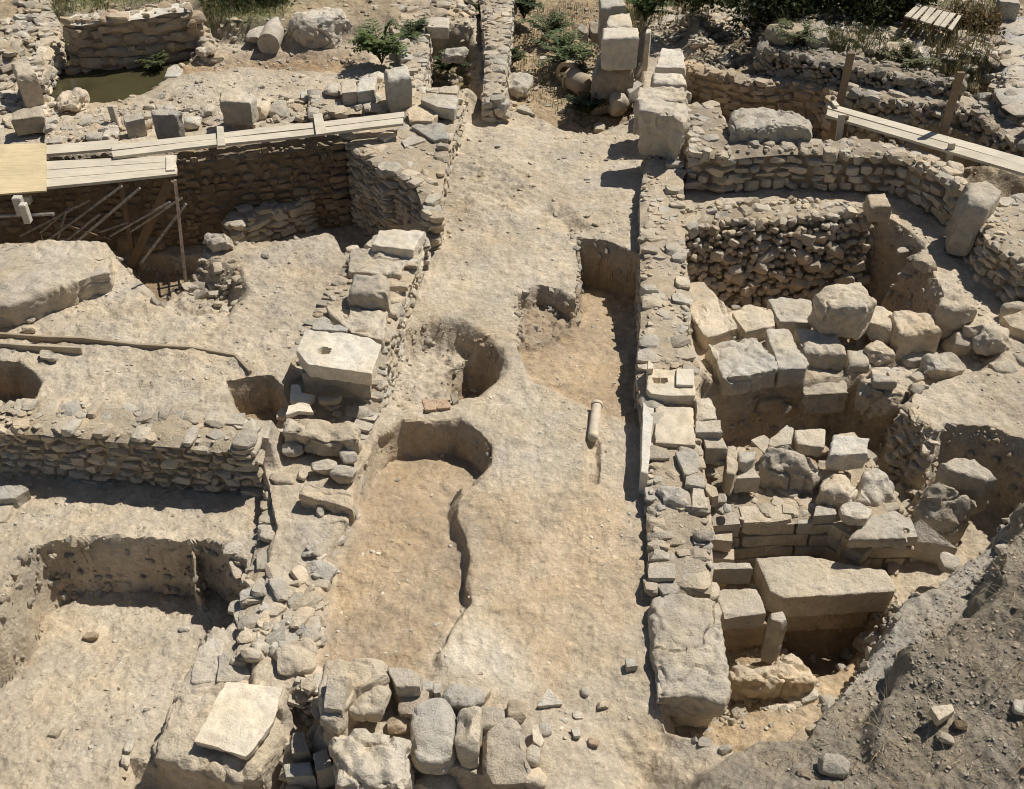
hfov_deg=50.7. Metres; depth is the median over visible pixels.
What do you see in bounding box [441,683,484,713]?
stone
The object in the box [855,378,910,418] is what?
stone
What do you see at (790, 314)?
stone block
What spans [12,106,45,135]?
stone block
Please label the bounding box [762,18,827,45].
leafy weed
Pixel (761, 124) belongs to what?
stone block
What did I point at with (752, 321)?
stone block
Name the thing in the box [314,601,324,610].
stone slab
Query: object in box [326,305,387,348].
stone slab
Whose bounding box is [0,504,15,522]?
stone slab
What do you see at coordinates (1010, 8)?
stone block
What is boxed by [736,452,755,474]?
stone block
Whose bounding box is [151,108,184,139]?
stone block
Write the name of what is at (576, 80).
ceramic pipe
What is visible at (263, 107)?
stone
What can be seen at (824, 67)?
rubble wall
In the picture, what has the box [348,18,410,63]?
shrub
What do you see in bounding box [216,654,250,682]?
stone slab
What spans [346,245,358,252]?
stone
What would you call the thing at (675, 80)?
stone block
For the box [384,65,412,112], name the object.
stone block
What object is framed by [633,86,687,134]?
stone block
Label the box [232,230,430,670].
rubble wall
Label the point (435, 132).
stone slab
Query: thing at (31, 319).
stone
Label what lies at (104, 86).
water
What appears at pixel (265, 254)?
stone
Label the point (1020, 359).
stone
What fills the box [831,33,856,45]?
stone
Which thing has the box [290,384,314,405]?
stone fragment
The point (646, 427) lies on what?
marble slab
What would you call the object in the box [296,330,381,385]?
stone slab
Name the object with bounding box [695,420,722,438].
stone block
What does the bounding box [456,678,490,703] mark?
stone slab
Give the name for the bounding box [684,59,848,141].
rubble wall
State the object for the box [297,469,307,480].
stone
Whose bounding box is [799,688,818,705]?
stone
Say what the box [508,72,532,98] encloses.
stone
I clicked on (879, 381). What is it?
stone
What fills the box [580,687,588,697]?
stone
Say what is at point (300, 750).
stone block
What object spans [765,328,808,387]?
stone block
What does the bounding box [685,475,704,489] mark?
stone block
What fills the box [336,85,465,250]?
rubble wall
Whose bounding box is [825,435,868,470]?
stone block
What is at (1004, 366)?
stone
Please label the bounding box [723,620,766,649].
stone block
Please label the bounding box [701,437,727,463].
stone block
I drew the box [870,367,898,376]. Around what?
stone block
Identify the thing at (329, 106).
rubble wall
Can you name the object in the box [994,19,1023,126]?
path
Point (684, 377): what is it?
stone slab
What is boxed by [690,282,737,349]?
stone block
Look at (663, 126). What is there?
stone block
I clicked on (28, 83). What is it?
stone block
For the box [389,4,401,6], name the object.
stone
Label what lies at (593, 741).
stone
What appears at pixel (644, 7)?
leafy weed
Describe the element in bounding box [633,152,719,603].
rubble wall
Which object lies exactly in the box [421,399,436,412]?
floor tile
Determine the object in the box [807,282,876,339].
stone block
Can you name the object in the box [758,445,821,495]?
stone block
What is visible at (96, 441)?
rubble wall
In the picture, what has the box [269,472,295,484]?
stone
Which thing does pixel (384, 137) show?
stone slab
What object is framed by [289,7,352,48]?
stone
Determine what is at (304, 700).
rubble
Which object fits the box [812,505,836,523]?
stone block
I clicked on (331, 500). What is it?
stone block
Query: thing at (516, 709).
stone
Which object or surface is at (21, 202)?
timber offcut
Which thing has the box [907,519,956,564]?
stone block
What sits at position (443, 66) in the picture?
leafy weed
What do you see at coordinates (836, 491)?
stone block
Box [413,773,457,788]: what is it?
stone
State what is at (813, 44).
stone
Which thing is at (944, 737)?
stone
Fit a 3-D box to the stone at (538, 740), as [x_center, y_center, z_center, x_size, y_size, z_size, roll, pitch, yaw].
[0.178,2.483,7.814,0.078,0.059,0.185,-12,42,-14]
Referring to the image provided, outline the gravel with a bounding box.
[712,516,1023,788]
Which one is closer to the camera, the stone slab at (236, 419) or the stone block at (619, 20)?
the stone slab at (236, 419)
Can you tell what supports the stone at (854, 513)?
on the stone block at (882, 530)
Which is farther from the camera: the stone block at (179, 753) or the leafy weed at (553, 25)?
the leafy weed at (553, 25)
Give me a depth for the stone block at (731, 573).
9.83 m
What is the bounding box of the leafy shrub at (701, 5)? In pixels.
[686,0,749,13]
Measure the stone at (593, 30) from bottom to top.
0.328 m
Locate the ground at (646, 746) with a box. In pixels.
[0,0,1023,788]
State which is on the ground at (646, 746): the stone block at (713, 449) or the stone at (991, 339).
the stone at (991, 339)
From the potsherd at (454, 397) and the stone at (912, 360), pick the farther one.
the stone at (912, 360)
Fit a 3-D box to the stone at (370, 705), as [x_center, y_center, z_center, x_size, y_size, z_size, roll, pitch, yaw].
[-1.049,2.190,7.977,0.332,0.239,0.469,0,40,0]
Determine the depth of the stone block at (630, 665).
8.32 m
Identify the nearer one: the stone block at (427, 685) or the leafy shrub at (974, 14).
the stone block at (427, 685)
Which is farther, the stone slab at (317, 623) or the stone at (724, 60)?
the stone at (724, 60)
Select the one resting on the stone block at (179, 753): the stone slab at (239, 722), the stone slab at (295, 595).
the stone slab at (239, 722)
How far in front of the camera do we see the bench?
15.92 m
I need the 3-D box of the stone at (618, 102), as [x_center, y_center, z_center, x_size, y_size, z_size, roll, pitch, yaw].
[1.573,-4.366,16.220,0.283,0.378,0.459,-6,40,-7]
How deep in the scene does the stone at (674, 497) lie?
9.47 m
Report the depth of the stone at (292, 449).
10.09 m
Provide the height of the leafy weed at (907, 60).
0.392 m
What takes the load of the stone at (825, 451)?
on the stone block at (808, 442)
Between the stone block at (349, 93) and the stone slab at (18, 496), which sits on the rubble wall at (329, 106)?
the stone block at (349, 93)
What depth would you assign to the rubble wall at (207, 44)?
16.56 m
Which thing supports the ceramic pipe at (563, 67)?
on the ground at (646, 746)
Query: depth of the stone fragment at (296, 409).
10.27 m
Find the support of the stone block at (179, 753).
on the ground at (646, 746)
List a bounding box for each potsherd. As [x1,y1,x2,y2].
[450,391,458,404]
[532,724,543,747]
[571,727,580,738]
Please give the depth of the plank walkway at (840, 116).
13.83 m
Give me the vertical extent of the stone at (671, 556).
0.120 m
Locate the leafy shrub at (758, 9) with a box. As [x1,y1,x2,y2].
[718,0,836,38]
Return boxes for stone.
[21,325,35,333]
[25,316,35,323]
[39,350,57,361]
[48,724,62,738]
[56,87,89,111]
[82,631,98,640]
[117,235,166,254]
[121,755,129,768]
[124,738,134,753]
[178,626,189,631]
[184,116,201,128]
[200,104,216,117]
[203,233,233,252]
[239,646,262,662]
[245,26,263,42]
[257,99,270,119]
[258,529,274,542]
[261,250,268,257]
[264,490,271,499]
[269,100,289,118]
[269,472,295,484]
[274,637,316,677]
[282,442,303,456]
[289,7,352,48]
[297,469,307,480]
[307,89,321,100]
[311,459,336,474]
[316,505,324,516]
[318,394,341,405]
[325,83,340,96]
[329,465,357,483]
[330,513,348,530]
[338,449,356,463]
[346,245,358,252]
[348,663,391,721]
[368,71,383,83]
[376,94,380,101]
[387,715,409,733]
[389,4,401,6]
[398,687,428,718]
[409,698,456,774]
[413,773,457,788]
[441,47,468,63]
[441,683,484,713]
[454,706,482,768]
[482,706,504,734]
[482,717,530,788]
[507,699,526,723]
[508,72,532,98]
[524,767,547,788]
[526,743,541,767]
[537,688,561,708]
[538,722,551,736]
[577,24,588,43]
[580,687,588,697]
[588,21,598,43]
[588,737,599,746]
[593,122,604,132]
[597,701,608,709]
[607,90,628,116]
[646,369,695,405]
[656,486,688,510]
[663,550,673,560]
[704,464,715,476]
[714,460,725,465]
[718,493,726,504]
[719,56,730,65]
[723,504,731,512]
[764,22,803,45]
[768,703,795,709]
[787,696,802,707]
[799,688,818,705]
[803,24,831,48]
[817,753,849,778]
[821,446,828,455]
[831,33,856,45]
[838,502,870,525]
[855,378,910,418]
[862,38,882,46]
[864,340,895,366]
[865,306,892,345]
[871,374,897,389]
[896,247,911,255]
[899,350,937,367]
[912,254,937,273]
[918,352,964,379]
[928,704,953,725]
[936,731,954,744]
[938,552,960,573]
[941,329,973,355]
[947,160,963,172]
[952,720,966,730]
[962,319,989,337]
[971,323,1012,355]
[988,359,1018,373]
[998,301,1023,319]
[999,310,1023,340]
[1011,699,1023,715]
[1012,353,1023,366]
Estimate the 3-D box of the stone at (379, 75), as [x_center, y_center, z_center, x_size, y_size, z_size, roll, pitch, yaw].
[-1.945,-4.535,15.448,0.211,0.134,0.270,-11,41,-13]
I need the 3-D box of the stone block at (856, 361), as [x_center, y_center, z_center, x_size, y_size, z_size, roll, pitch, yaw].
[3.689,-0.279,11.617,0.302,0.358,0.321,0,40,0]
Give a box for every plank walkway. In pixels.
[0,112,403,281]
[826,52,1023,175]
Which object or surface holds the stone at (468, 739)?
on the ground at (646, 746)
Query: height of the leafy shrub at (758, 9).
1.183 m
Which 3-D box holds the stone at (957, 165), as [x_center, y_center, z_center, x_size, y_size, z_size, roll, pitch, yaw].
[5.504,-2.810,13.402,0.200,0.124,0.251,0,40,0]
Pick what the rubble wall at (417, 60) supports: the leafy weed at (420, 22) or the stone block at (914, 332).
the leafy weed at (420, 22)
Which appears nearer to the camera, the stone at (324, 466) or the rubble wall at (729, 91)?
the stone at (324, 466)
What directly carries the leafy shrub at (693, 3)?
on the ground at (646, 746)
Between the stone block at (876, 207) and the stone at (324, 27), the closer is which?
the stone block at (876, 207)
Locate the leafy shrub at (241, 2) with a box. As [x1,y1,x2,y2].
[199,0,295,12]
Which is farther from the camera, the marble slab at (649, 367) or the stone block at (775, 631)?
the marble slab at (649, 367)
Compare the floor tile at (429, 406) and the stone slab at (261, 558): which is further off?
the floor tile at (429, 406)
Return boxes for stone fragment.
[286,403,313,417]
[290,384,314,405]
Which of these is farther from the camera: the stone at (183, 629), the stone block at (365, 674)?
the stone at (183, 629)
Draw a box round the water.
[49,56,189,102]
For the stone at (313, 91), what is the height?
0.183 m
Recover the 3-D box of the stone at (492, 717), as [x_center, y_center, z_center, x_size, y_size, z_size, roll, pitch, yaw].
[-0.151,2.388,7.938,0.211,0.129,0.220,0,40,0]
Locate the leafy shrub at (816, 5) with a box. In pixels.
[779,0,844,12]
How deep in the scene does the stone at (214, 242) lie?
12.30 m
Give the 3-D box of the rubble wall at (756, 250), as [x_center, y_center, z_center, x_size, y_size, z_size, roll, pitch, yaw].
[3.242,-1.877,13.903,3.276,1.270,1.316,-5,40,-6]
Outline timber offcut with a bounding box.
[11,194,32,223]
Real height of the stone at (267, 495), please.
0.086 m
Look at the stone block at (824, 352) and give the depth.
11.51 m
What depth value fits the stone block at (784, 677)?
9.24 m
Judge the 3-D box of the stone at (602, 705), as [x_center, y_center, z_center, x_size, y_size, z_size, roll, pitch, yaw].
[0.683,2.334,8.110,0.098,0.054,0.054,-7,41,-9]
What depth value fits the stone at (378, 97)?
15.13 m
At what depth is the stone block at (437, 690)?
8.08 m
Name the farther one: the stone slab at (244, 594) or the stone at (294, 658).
the stone slab at (244, 594)
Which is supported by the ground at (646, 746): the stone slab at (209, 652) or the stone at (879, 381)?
the stone slab at (209, 652)
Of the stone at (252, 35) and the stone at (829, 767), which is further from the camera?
the stone at (252, 35)
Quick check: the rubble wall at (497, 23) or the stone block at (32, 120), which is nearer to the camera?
the stone block at (32, 120)
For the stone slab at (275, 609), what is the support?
on the rubble wall at (363, 414)
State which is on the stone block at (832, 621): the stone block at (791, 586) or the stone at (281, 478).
the stone block at (791, 586)
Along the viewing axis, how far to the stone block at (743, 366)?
11.29 m
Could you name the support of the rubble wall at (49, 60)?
on the ground at (646, 746)
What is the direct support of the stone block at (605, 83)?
on the ground at (646, 746)
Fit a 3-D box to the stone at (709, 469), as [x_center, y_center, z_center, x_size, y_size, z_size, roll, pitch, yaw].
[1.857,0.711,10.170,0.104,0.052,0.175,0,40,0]
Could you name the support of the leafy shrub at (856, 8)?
on the ground at (646, 746)
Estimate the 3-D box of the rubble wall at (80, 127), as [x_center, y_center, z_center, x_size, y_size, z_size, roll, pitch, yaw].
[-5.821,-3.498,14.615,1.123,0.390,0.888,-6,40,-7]
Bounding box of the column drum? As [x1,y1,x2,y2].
[257,17,283,53]
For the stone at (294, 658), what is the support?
on the rubble wall at (363, 414)
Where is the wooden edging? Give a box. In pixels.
[0,332,251,374]
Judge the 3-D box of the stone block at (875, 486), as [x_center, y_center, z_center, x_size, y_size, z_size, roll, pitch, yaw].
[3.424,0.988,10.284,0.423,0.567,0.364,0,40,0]
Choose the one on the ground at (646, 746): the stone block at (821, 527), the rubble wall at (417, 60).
the rubble wall at (417, 60)
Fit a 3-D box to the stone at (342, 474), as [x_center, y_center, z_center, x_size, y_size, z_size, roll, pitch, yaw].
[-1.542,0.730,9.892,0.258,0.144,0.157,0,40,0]
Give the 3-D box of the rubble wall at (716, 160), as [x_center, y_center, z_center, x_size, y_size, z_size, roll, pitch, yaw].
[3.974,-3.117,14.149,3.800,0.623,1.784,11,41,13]
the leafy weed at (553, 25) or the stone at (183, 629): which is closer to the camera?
the stone at (183, 629)
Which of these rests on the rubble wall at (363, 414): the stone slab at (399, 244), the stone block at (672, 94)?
the stone slab at (399, 244)
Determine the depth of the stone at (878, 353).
11.47 m
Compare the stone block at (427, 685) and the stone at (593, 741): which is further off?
the stone block at (427, 685)
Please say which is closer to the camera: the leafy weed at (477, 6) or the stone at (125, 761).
the stone at (125, 761)
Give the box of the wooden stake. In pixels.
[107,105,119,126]
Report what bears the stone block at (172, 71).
on the ground at (646, 746)
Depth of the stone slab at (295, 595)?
8.89 m
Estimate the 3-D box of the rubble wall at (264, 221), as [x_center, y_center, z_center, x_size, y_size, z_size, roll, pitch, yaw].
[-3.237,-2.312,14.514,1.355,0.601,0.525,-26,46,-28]
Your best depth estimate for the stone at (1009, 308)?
11.80 m
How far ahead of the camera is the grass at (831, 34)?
16.06 m
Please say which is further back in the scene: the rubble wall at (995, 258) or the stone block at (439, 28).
the stone block at (439, 28)
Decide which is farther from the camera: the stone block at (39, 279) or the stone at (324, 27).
the stone at (324, 27)
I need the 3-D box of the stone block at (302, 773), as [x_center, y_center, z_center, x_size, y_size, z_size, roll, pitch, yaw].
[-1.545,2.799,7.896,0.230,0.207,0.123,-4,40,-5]
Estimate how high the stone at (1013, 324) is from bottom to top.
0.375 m
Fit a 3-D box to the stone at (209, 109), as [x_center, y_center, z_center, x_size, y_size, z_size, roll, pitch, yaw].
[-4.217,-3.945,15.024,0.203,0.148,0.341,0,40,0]
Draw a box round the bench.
[901,3,963,43]
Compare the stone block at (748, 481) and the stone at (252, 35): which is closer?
the stone block at (748, 481)
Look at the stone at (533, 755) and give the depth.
7.67 m
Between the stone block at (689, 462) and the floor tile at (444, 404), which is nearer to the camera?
the stone block at (689, 462)
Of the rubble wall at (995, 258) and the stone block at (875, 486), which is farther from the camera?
the rubble wall at (995, 258)
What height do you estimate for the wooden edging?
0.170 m
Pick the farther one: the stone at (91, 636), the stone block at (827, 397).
the stone block at (827, 397)
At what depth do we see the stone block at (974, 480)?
10.12 m
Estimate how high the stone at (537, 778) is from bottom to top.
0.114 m
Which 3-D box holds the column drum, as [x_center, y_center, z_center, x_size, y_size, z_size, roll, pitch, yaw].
[-3.742,-5.612,16.878,0.349,0.340,0.720,0,40,0]
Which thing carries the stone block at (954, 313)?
on the ground at (646, 746)
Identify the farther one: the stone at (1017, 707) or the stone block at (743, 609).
the stone block at (743, 609)
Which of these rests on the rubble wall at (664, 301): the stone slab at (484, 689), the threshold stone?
the threshold stone
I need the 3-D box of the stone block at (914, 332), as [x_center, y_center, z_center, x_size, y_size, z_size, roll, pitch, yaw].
[4.322,-0.633,11.698,0.502,0.448,0.495,0,40,0]
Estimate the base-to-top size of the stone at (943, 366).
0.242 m
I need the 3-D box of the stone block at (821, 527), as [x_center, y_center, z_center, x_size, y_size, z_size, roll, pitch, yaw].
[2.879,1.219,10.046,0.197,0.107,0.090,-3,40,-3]
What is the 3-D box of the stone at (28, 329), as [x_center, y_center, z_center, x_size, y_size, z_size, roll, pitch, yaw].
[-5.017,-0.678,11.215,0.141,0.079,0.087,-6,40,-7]
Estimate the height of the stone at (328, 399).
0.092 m
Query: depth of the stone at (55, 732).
8.48 m
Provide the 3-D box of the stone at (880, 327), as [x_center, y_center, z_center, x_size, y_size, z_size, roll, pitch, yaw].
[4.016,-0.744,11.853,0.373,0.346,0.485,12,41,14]
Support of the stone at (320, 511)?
on the ground at (646, 746)
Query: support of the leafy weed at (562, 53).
on the ground at (646, 746)
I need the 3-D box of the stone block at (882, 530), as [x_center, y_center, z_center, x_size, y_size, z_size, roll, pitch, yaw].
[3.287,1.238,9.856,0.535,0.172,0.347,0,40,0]
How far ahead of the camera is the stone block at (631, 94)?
16.22 m
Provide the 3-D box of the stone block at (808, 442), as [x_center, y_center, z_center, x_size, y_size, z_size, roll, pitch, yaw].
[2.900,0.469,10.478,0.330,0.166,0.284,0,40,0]
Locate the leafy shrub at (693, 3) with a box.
[647,0,730,11]
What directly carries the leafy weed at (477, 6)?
on the ground at (646, 746)
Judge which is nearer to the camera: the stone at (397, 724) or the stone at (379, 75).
the stone at (397, 724)
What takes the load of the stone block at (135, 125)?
on the ground at (646, 746)
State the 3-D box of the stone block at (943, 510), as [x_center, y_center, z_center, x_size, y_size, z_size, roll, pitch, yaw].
[4.044,1.204,10.182,0.580,0.800,0.280,9,41,11]
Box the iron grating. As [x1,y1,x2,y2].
[156,270,187,297]
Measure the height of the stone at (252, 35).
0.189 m
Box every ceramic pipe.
[556,54,585,81]
[562,66,591,95]
[588,399,602,441]
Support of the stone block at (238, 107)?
on the ground at (646, 746)
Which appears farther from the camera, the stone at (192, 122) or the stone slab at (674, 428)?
the stone at (192, 122)
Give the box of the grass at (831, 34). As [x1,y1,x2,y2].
[50,0,1005,126]
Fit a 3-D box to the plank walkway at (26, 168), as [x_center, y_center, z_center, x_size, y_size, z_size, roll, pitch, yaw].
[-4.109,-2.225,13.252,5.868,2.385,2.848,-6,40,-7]
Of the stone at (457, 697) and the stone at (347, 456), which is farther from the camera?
the stone at (347, 456)
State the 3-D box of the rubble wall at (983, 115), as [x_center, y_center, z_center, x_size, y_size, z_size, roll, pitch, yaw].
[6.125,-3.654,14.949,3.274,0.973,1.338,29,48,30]
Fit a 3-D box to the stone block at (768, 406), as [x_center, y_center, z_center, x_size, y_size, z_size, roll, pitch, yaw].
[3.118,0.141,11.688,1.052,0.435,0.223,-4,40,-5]
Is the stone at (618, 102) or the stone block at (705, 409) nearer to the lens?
the stone block at (705, 409)
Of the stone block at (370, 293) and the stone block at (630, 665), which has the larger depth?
the stone block at (370, 293)
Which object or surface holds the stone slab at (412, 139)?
on the rubble wall at (384, 178)
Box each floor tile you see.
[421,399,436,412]
[438,399,450,410]
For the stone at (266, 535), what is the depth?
9.41 m
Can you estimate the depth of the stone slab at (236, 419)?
10.05 m
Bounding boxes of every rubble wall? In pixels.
[0,134,354,250]
[0,398,264,497]
[26,0,66,101]
[43,112,120,144]
[60,0,206,74]
[195,23,223,62]
[221,194,319,242]
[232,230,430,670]
[307,73,390,121]
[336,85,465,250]
[390,0,432,90]
[477,0,516,122]
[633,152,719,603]
[683,100,967,224]
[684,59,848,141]
[684,195,873,307]
[705,432,917,589]
[753,36,966,97]
[843,81,1023,166]
[963,193,1023,302]
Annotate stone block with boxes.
[0,239,114,327]
[11,60,44,108]
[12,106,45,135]
[123,112,147,138]
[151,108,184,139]
[152,679,280,788]
[164,64,182,78]
[219,89,258,124]
[283,418,361,456]
[283,762,316,788]
[291,732,311,765]
[299,483,355,522]
[302,368,371,400]
[313,749,334,788]
[318,658,391,747]
[324,675,352,718]
[328,728,414,788]
[341,81,357,104]
[347,248,404,278]
[347,274,391,313]
[357,77,377,104]
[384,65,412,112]
[387,667,422,703]
[423,681,432,698]
[427,17,449,38]
[433,683,440,697]
[517,104,534,116]
[591,55,633,115]
[598,0,624,44]
[601,27,638,70]
[606,13,631,27]
[625,659,636,671]
[626,80,642,104]
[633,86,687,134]
[637,98,689,160]
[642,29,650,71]
[648,593,731,728]
[650,73,686,91]
[654,48,685,78]
[675,450,700,478]
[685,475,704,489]
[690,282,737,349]
[691,487,707,510]
[694,398,716,420]
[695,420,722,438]
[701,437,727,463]
[705,338,777,395]
[705,483,718,506]
[712,562,752,583]
[714,588,765,630]
[722,446,737,494]
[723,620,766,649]
[727,107,811,143]
[728,653,818,701]
[732,305,774,339]
[734,468,760,492]
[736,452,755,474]
[753,556,895,616]
[755,395,848,423]
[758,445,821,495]
[761,612,786,663]
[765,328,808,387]
[767,297,811,331]
[768,425,793,447]
[781,497,809,506]
[786,612,872,631]
[792,328,846,370]
[793,429,825,456]
[798,380,847,414]
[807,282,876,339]
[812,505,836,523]
[812,524,831,531]
[816,474,857,511]
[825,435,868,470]
[845,350,868,373]
[847,513,905,547]
[855,468,896,505]
[863,193,891,221]
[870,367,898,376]
[888,310,941,360]
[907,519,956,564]
[910,481,976,546]
[933,294,976,338]
[933,458,996,513]
[945,181,1000,256]
[993,0,1019,20]
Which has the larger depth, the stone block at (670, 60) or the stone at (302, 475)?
the stone block at (670, 60)
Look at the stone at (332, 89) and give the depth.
15.19 m
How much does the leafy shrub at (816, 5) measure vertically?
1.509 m
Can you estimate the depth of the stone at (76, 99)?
15.12 m
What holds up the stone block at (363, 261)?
on the rubble wall at (363, 414)
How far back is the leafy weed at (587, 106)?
16.11 m
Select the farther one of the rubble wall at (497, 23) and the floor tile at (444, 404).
the rubble wall at (497, 23)
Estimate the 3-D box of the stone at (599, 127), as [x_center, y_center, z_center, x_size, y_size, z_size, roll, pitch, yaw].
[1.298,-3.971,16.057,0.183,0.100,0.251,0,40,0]
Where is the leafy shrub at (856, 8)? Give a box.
[817,0,906,33]
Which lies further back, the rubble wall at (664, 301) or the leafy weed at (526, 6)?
the leafy weed at (526, 6)
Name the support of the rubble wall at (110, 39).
on the ground at (646, 746)
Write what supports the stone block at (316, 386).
on the ground at (646, 746)
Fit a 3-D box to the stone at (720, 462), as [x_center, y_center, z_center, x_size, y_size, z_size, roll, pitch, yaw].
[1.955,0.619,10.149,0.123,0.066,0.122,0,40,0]
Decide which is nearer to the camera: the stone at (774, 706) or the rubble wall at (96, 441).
the stone at (774, 706)
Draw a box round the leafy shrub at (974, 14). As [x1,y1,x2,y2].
[951,0,1005,38]
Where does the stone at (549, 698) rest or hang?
on the ground at (646, 746)
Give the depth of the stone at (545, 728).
7.89 m
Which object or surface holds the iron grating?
on the ground at (646, 746)
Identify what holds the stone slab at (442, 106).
on the rubble wall at (384, 178)
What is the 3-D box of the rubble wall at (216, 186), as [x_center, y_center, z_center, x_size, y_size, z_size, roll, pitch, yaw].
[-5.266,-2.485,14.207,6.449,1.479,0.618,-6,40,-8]
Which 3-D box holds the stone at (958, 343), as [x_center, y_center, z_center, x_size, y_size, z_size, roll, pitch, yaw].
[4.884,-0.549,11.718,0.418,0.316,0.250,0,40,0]
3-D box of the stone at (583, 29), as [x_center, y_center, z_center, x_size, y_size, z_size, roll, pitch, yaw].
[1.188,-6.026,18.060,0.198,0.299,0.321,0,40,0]
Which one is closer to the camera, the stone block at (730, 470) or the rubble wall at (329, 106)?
the stone block at (730, 470)
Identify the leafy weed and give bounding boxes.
[135,49,168,68]
[389,17,432,37]
[432,49,469,72]
[455,1,480,15]
[510,48,527,65]
[514,0,543,18]
[518,9,574,39]
[529,28,596,66]
[557,60,594,76]
[565,91,610,115]
[624,0,676,21]
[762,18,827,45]
[879,39,941,68]
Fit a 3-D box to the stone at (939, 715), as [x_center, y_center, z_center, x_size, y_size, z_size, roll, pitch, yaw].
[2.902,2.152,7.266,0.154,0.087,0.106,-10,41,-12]
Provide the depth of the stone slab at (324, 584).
9.03 m
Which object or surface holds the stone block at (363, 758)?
on the ground at (646, 746)
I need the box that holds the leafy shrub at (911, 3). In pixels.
[862,0,936,25]
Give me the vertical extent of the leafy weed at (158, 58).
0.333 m
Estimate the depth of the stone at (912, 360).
11.55 m
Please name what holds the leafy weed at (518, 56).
on the ground at (646, 746)
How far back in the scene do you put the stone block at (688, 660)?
8.30 m
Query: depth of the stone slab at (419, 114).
14.51 m
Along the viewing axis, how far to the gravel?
7.38 m
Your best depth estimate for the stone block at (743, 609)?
9.49 m
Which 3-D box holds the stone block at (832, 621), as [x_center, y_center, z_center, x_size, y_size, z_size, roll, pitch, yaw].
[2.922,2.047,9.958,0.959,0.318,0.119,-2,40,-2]
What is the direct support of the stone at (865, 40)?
on the ground at (646, 746)
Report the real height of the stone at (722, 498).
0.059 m
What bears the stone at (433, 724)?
on the ground at (646, 746)
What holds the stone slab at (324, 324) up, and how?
on the rubble wall at (363, 414)
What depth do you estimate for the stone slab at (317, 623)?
8.71 m
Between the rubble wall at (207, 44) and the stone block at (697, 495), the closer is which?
the stone block at (697, 495)
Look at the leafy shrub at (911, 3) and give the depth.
16.41 m
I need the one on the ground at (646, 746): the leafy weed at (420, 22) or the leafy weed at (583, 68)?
the leafy weed at (583, 68)
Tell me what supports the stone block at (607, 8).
on the ground at (646, 746)
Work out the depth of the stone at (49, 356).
10.82 m
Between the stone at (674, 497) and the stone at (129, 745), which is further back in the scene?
the stone at (674, 497)
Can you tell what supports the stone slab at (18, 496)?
on the ground at (646, 746)
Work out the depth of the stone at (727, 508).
9.90 m
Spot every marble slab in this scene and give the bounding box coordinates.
[639,402,653,495]
[646,359,652,382]
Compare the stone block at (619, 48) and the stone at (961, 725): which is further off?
the stone block at (619, 48)
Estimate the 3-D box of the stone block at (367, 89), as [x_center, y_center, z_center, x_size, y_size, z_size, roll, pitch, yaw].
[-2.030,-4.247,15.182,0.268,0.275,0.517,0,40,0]
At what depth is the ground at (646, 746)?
10.09 m
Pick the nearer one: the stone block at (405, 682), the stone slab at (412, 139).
the stone block at (405, 682)
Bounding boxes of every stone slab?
[0,485,30,507]
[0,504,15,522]
[191,638,224,684]
[194,682,282,759]
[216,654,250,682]
[221,413,245,425]
[239,588,260,606]
[256,548,266,571]
[266,602,286,616]
[282,608,294,618]
[287,592,301,605]
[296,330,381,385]
[305,578,333,591]
[310,616,320,632]
[312,316,347,332]
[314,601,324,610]
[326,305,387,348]
[371,229,424,258]
[377,130,395,142]
[401,133,425,147]
[407,104,437,125]
[411,122,447,142]
[421,94,458,120]
[438,86,458,97]
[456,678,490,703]
[654,406,695,447]
[676,368,693,387]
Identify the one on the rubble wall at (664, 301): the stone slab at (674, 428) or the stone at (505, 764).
the stone slab at (674, 428)
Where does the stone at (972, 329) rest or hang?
on the ground at (646, 746)
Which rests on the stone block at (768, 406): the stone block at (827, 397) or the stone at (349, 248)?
the stone block at (827, 397)
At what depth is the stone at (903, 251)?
13.24 m
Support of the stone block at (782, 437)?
on the rubble wall at (751, 527)
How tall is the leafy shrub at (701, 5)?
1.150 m
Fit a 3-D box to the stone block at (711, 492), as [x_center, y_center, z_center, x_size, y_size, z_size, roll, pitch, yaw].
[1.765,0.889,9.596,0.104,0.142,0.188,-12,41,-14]
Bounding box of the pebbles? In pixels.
[0,0,1023,788]
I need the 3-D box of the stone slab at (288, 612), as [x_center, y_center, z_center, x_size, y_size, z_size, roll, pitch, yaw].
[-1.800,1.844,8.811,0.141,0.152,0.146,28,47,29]
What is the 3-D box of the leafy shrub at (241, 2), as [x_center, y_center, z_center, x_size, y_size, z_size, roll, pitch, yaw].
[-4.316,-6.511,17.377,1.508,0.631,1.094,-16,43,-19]
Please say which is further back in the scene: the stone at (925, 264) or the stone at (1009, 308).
the stone at (925, 264)
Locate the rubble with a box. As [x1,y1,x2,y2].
[0,0,1023,788]
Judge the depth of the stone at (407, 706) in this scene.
7.93 m
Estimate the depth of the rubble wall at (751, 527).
10.10 m
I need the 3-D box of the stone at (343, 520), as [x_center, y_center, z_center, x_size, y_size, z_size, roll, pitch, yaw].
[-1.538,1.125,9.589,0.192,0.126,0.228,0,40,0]
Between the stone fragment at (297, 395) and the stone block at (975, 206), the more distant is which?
the stone block at (975, 206)
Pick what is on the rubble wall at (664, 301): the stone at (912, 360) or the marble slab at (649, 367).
the marble slab at (649, 367)
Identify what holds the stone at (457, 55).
on the ground at (646, 746)
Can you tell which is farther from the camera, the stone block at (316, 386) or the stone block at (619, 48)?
the stone block at (619, 48)
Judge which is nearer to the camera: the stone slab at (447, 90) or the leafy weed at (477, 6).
the stone slab at (447, 90)

